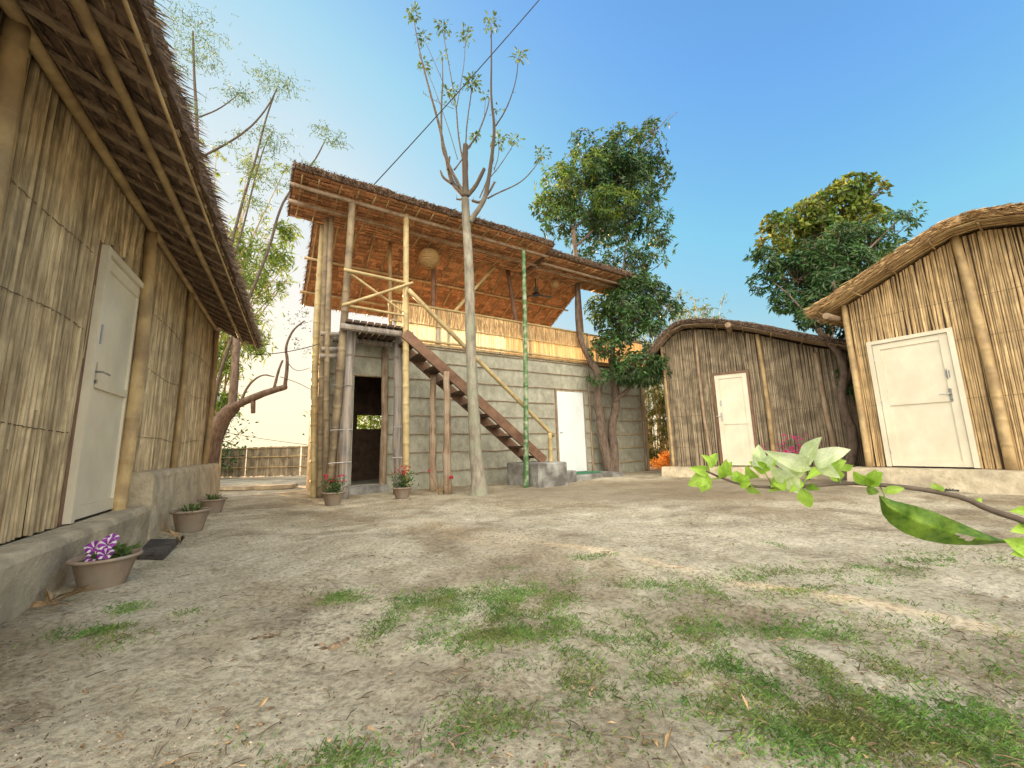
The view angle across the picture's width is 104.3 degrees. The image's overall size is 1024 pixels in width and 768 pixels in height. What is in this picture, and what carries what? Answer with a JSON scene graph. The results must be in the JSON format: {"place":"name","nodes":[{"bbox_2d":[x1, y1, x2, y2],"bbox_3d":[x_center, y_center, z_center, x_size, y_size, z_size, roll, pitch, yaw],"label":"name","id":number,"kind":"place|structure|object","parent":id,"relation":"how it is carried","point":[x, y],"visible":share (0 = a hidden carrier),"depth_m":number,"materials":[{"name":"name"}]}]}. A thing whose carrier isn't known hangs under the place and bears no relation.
{"place":"outdoors","nodes":[
{"label":"outdoors","id":0,"kind":"place"},
{"bbox_2d":[161,528,184,541],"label":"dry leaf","id":1,"kind":"object","parent":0,"point":[175,535],"visible":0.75,"depth_m":3.47,"materials":[{"name":"brown plant"}]},
{"bbox_2d":[0,443,1023,767],"bbox_3d":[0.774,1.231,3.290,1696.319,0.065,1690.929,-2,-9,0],"label":"ground","id":2,"kind":"structure","parent":0,"point":[262,541],"depth_m":1.66,"materials":[{"name":"soil"}]},
{"bbox_2d":[30,581,103,606],"bbox_3d":[-2.235,1.058,2.012,0.353,0.077,0.200,-3,-9,11],"label":"dry aloe","id":3,"kind":"object","parent":2,"relation":"on","point":[49,598],"visible":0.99,"depth_m":1.98,"materials":[{"name":"brown plant"}]},
{"bbox_2d":[65,533,143,591],"bbox_3d":[-2.321,1.009,2.272,0.316,0.289,0.316,-2,-9,0],"label":"flower pot","id":4,"kind":"object","parent":2,"relation":"on","point":[107,562],"visible":0.97,"depth_m":2.21,"materials":[{"name":"ceramic"}]},
{"bbox_2d":[0,0,263,625],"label":"bamboo hut","id":5,"kind":"object","parent":2,"relation":"on","point":[124,297],"visible":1,"depth_m":2.51,"materials":[{"name":"wood"}]},
{"bbox_2d":[75,259,139,519],"bbox_3d":[-3.077,0.038,3.075,0.094,1.856,0.778,3,-10,-28],"label":"door","id":6,"kind":"structure","parent":5,"relation":"in","point":[97,486],"depth_m":3.07,"materials":[{"name":"wood"}]},
{"bbox_2d":[137,539,178,559],"bbox_3d":[-2.746,1.274,3.102,0.195,0.042,0.753,5,-11,-35],"label":"doormat","id":7,"kind":"object","parent":2,"relation":"on","point":[157,548],"visible":0.97,"depth_m":2.98,"materials":[{"name":"rubber"}]},
{"bbox_2d":[169,501,212,532],"bbox_3d":[-3.139,1.295,3.865,0.355,0.282,0.377,-5,-10,19],"label":"flower pot","id":8,"kind":"object","parent":2,"relation":"on","point":[191,519],"visible":0.99,"depth_m":3.80,"materials":[{"name":"ceramic"}]},
{"bbox_2d":[197,493,228,513],"bbox_3d":[-3.721,1.485,4.994,0.347,0.267,0.370,-6,-10,28],"label":"flower pot","id":9,"kind":"object","parent":2,"relation":"on","point":[216,503],"visible":0.91,"depth_m":4.92,"materials":[{"name":"ceramic"}]},
{"bbox_2d":[221,413,257,472],"bbox_3d":[-9.277,1.757,11.819,2.935,2.193,3.506,-2,-9,0],"label":"shrub","id":10,"kind":"object","parent":2,"relation":"on","point":[234,445],"visible":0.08,"depth_m":12.36,"materials":[{"name":"green plant"}]},
{"bbox_2d":[220,484,264,489],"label":"concrete kerb","id":11,"kind":"structure","parent":2,"relation":"on","point":[237,486],"depth_m":8.03,"materials":[{"name":"beige concrete"}]},
{"bbox_2d":[199,138,303,473],"bbox_3d":[-7.385,-2.287,10.550,3.581,9.767,2.110,-2,-9,0],"label":"bamboo clump","id":12,"kind":"object","parent":2,"relation":"on","point":[274,258],"visible":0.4,"depth_m":10.59,"materials":[{"name":"green plant"}]},
{"bbox_2d":[154,0,353,463],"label":"lopped tree","id":13,"kind":"object","parent":2,"relation":"on","point":[225,415],"visible":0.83,"depth_m":9.41,"materials":[{"name":"green plant"}]},
{"bbox_2d":[220,446,307,476],"bbox_3d":[-9.266,2.587,12.903,12.521,1.069,0.115,-3,-9,8],"label":"bamboo fence","id":14,"kind":"object","parent":2,"relation":"on","point":[275,461],"visible":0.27,"depth_m":12.68,"materials":[{"name":"beige wood"}]},
{"bbox_2d":[255,483,297,489],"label":"concrete kerb","id":15,"kind":"structure","parent":2,"relation":"on","point":[276,486],"depth_m":8.01,"materials":[{"name":"beige concrete"}]},
{"bbox_2d":[319,474,348,505],"bbox_3d":[-2.460,1.451,5.469,0.403,0.431,0.490,-2,-9,0],"label":"flower pot","id":16,"kind":"object","parent":2,"relation":"on","point":[332,497],"visible":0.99,"depth_m":5.41,"materials":[{"name":"ceramic"}]},
{"bbox_2d":[302,411,381,434],"bbox_3d":[-4.008,1.422,11.312,3.585,2.410,3.179,-2,-9,0],"label":"shrub","id":17,"kind":"object","parent":2,"relation":"on","point":[369,419],"visible":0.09,"depth_m":10.95,"materials":[{"name":"green plant"}]},
{"bbox_2d":[385,466,418,499],"bbox_3d":[-1.585,1.447,5.841,0.456,0.504,0.403,-9,-12,40],"label":"flower pot","id":18,"kind":"object","parent":2,"relation":"on","point":[402,490],"visible":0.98,"depth_m":5.76,"materials":[{"name":"ceramic"}]},
{"bbox_2d":[428,469,452,494],"bbox_3d":[-1.141,1.556,6.346,0.423,0.420,0.112,-1,-9,-5],"label":"rose plant","id":19,"kind":"object","parent":2,"relation":"on","point":[438,491],"visible":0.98,"depth_m":6.33,"materials":[{"name":"green plant"}]},
{"bbox_2d":[285,159,649,498],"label":"mud building","id":20,"kind":"structure","parent":2,"relation":"on","point":[368,243],"depth_m":8.12,"materials":[{"name":"paint"}]},
{"bbox_2d":[226,432,306,444],"bbox_3d":[-5.924,1.043,8.596,4.466,0.660,0.010,-6,-10,25],"label":"power cable","id":21,"kind":"object","parent":20,"relation":"attached to","point":[267,439],"visible":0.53,"depth_m":8.11,"materials":[{"name":"black rubber"}]},
{"bbox_2d":[251,343,319,354],"bbox_3d":[-3.823,-0.611,6.807,1.398,0.171,0.014,-3,-9,7],"label":"power cable","id":22,"kind":"object","parent":20,"relation":"attached to","point":[284,352],"visible":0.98,"depth_m":6.80,"materials":[{"name":"black rubber"}]},
{"bbox_2d":[394,276,402,293],"bbox_3d":[-2.338,-2.217,8.210,0.212,0.747,0.212,-2,-9,0],"label":"hanging lamp","id":23,"kind":"object","parent":20,"relation":"hanging from","point":[398,291],"visible":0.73,"depth_m":8.11,"materials":[{"name":"wicker"}]},
{"bbox_2d":[419,245,439,268],"bbox_3d":[-1.661,-2.569,7.980,0.424,0.501,0.424,-2,-9,0],"label":"hanging lamp","id":24,"kind":"object","parent":20,"relation":"hanging from","point":[429,257],"visible":1,"depth_m":7.84,"materials":[{"name":"wicker"}]},
{"bbox_2d":[373,0,538,184],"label":"power cable","id":25,"kind":"object","parent":20,"relation":"on","point":[456,93],"visible":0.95,"depth_m":6.52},
{"bbox_2d":[520,278,551,298],"bbox_3d":[0.572,-2.368,9.493,0.824,0.510,0.724,-2,-9,0],"label":"ceiling fan","id":26,"kind":"object","parent":20,"relation":"hanging from","point":[536,293],"visible":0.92,"depth_m":9.56},
{"bbox_2d":[550,278,558,287],"bbox_3d":[1.034,-2.476,9.656,0.212,0.304,0.212,-2,-9,0],"label":"hanging lamp","id":27,"kind":"object","parent":20,"relation":"hanging from","point":[554,283],"visible":1,"depth_m":9.58,"materials":[{"name":"wicker"}]},
{"bbox_2d":[557,391,586,471],"bbox_3d":[1.424,1.125,9.480,0.810,1.890,0.087,4,-11,-32],"label":"door","id":28,"kind":"structure","parent":20,"relation":"in","point":[572,447],"depth_m":9.48,"materials":[{"name":"wood"}]},
{"bbox_2d":[392,288,554,493],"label":"wooden staircase","id":29,"kind":"structure","parent":2,"relation":"on","point":[447,380],"depth_m":7.05,"materials":[{"name":"red wood"}]},
{"bbox_2d":[403,0,552,495],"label":"pruned tree","id":30,"kind":"object","parent":2,"relation":"on","point":[478,486],"visible":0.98,"depth_m":6.91,"materials":[{"name":"brown plant"}]},
{"bbox_2d":[0,506,1022,767],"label":"pebbles","id":31,"kind":"object","parent":2,"relation":"on","point":[440,702],"visible":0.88,"depth_m":1.05,"materials":[{"name":"grey stone"}]},
{"bbox_2d":[0,499,1023,767],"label":"soil crumbs","id":32,"kind":"object","parent":2,"relation":"on","point":[338,645],"visible":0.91,"depth_m":1.12,"materials":[{"name":"brown soil"}]},
{"bbox_2d":[8,513,1023,767],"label":"leaf litter","id":33,"kind":"object","parent":2,"relation":"on","point":[370,727],"visible":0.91,"depth_m":1.04,"materials":[{"name":"brown plant"}]},
{"bbox_2d":[522,249,528,487],"bbox_3d":[0.248,-0.417,7.546,0.117,4.698,0.388,-5,-10,23],"label":"bamboo pole","id":34,"kind":"object","parent":2,"relation":"on","point":[525,423],"visible":1,"depth_m":7.44,"materials":[{"name":"green wood"}]},
{"bbox_2d":[507,461,567,487],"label":"concrete block","id":35,"kind":"structure","parent":2,"relation":"on","point":[547,474],"depth_m":7.27,"materials":[{"name":"grey concrete"}]},
{"bbox_2d":[567,470,576,482],"bbox_3d":[0.913,1.902,8.101,0.509,0.280,0.678,5,-11,-34],"label":"concrete step","id":36,"kind":"object","parent":2,"relation":"on","point":[571,476],"visible":0.18,"depth_m":7.90,"materials":[{"name":"grey concrete"}]},
{"bbox_2d":[576,471,622,480],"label":"concrete slab","id":37,"kind":"structure","parent":2,"relation":"on","point":[587,476],"depth_m":8.59,"materials":[{"name":"grey concrete"}]},
{"bbox_2d":[576,471,601,473],"bbox_3d":[1.520,1.976,8.845,1.050,0.012,0.360,4,-11,-32],"label":"door mat","id":38,"kind":"object","parent":37,"relation":"on","point":[588,472],"depth_m":8.86,"materials":[{"name":"green carpet"}]},
{"bbox_2d":[528,112,685,471],"bbox_3d":[2.492,-2.475,10.154,4.074,9.563,2.522,-2,-9,0],"label":"mango tree","id":39,"kind":"object","parent":2,"relation":"on","point":[607,179],"visible":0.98,"depth_m":9.99,"materials":[{"name":"green plant"}]},
{"bbox_2d":[624,333,668,465],"bbox_3d":[5.051,0.611,13.526,3.448,4.817,2.609,-2,-9,0],"label":"bamboo clump","id":40,"kind":"object","parent":2,"relation":"on","point":[659,410],"visible":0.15,"depth_m":13.14,"materials":[{"name":"green plant"}]},
{"bbox_2d":[644,447,669,470],"bbox_3d":[4.348,2.212,11.317,2.395,0.810,1.732,4,-10,-30],"label":"straw heap","id":41,"kind":"object","parent":2,"relation":"on","point":[665,458],"visible":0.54,"depth_m":11.22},
{"bbox_2d":[632,288,730,449],"bbox_3d":[6.290,-0.216,14.615,3.798,6.672,2.873,-6,-10,25],"label":"bamboo clump","id":42,"kind":"object","parent":2,"relation":"on","point":[704,308],"visible":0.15,"depth_m":14.78,"materials":[{"name":"green plant"}]},
{"bbox_2d":[638,317,865,478],"bbox_3d":[5.655,0.422,9.374,4.469,3.537,4.026,-7,-11,31],"label":"bamboo hut","id":43,"kind":"object","parent":2,"relation":"on","point":[736,392],"visible":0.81,"depth_m":8.22,"materials":[{"name":"wood"}]},
{"bbox_2d":[714,372,754,464],"bbox_3d":[4.625,0.729,8.288,0.644,1.901,0.092,-6,-10,28],"label":"door","id":44,"kind":"structure","parent":43,"relation":"in","point":[732,396],"depth_m":8.29,"materials":[{"name":"wood"}]},
{"bbox_2d":[762,441,799,469],"bbox_3d":[4.988,1.406,7.322,0.568,0.688,0.569,-2,-9,0],"label":"flowering shrub","id":45,"kind":"object","parent":2,"relation":"on","point":[791,448],"visible":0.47,"depth_m":7.33,"materials":[{"name":"pink plant"}]},
{"bbox_2d":[782,434,819,479],"bbox_3d":[5.272,1.313,7.192,0.650,0.846,0.483,-3,-9,11],"label":"flowering shrub","id":46,"kind":"object","parent":2,"relation":"on","point":[794,437],"visible":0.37,"depth_m":7.17,"materials":[{"name":"pink plant"}]},
{"bbox_2d":[753,171,893,336],"bbox_3d":[7.815,-1.650,9.770,3.528,7.454,1.811,-2,-9,0],"label":"broadleaf tree","id":47,"kind":"object","parent":2,"relation":"on","point":[855,197],"visible":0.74,"depth_m":9.72,"materials":[{"name":"green plant"}]},
{"bbox_2d":[742,200,929,479],"bbox_3d":[6.799,-1.021,7.833,3.973,5.714,1.537,-2,-9,0],"label":"mango tree","id":48,"kind":"object","parent":2,"relation":"on","point":[825,268],"visible":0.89,"depth_m":7.92,"materials":[{"name":"green plant"}]},
{"bbox_2d":[801,202,1023,494],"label":"bamboo hut","id":49,"kind":"object","parent":2,"relation":"on","point":[930,321],"visible":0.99,"depth_m":5.49,"materials":[{"name":"wood"}]},
{"bbox_2d":[872,333,973,466],"bbox_3d":[5.819,0.250,5.699,0.094,1.831,0.808,4,-11,-33],"label":"door","id":50,"kind":"structure","parent":49,"relation":"in","point":[921,402],"depth_m":5.68,"materials":[{"name":"wood"}]},
{"bbox_2d":[927,487,958,491],"bbox_3d":[5.869,1.397,5.356,1.113,0.042,0.365,6,-12,-41],"label":"doormat","id":51,"kind":"object","parent":2,"relation":"on","point":[946,489],"visible":0.22,"depth_m":5.08,"materials":[{"name":"rubber"}]},
{"bbox_2d":[14,538,1023,767],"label":"grass","id":52,"kind":"structure","parent":0,"point":[836,727],"depth_m":1.18,"materials":[{"name":"green plant"}]},
{"bbox_2d":[154,0,1023,454],"label":"sky","id":53,"kind":"structure","parent":0,"point":[774,102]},
{"bbox_2d":[688,437,1023,557],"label":"flowering branch","id":54,"kind":"object","parent":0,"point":[919,522],"visible":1,"depth_m":0.50,"materials":[{"name":"green plant"}]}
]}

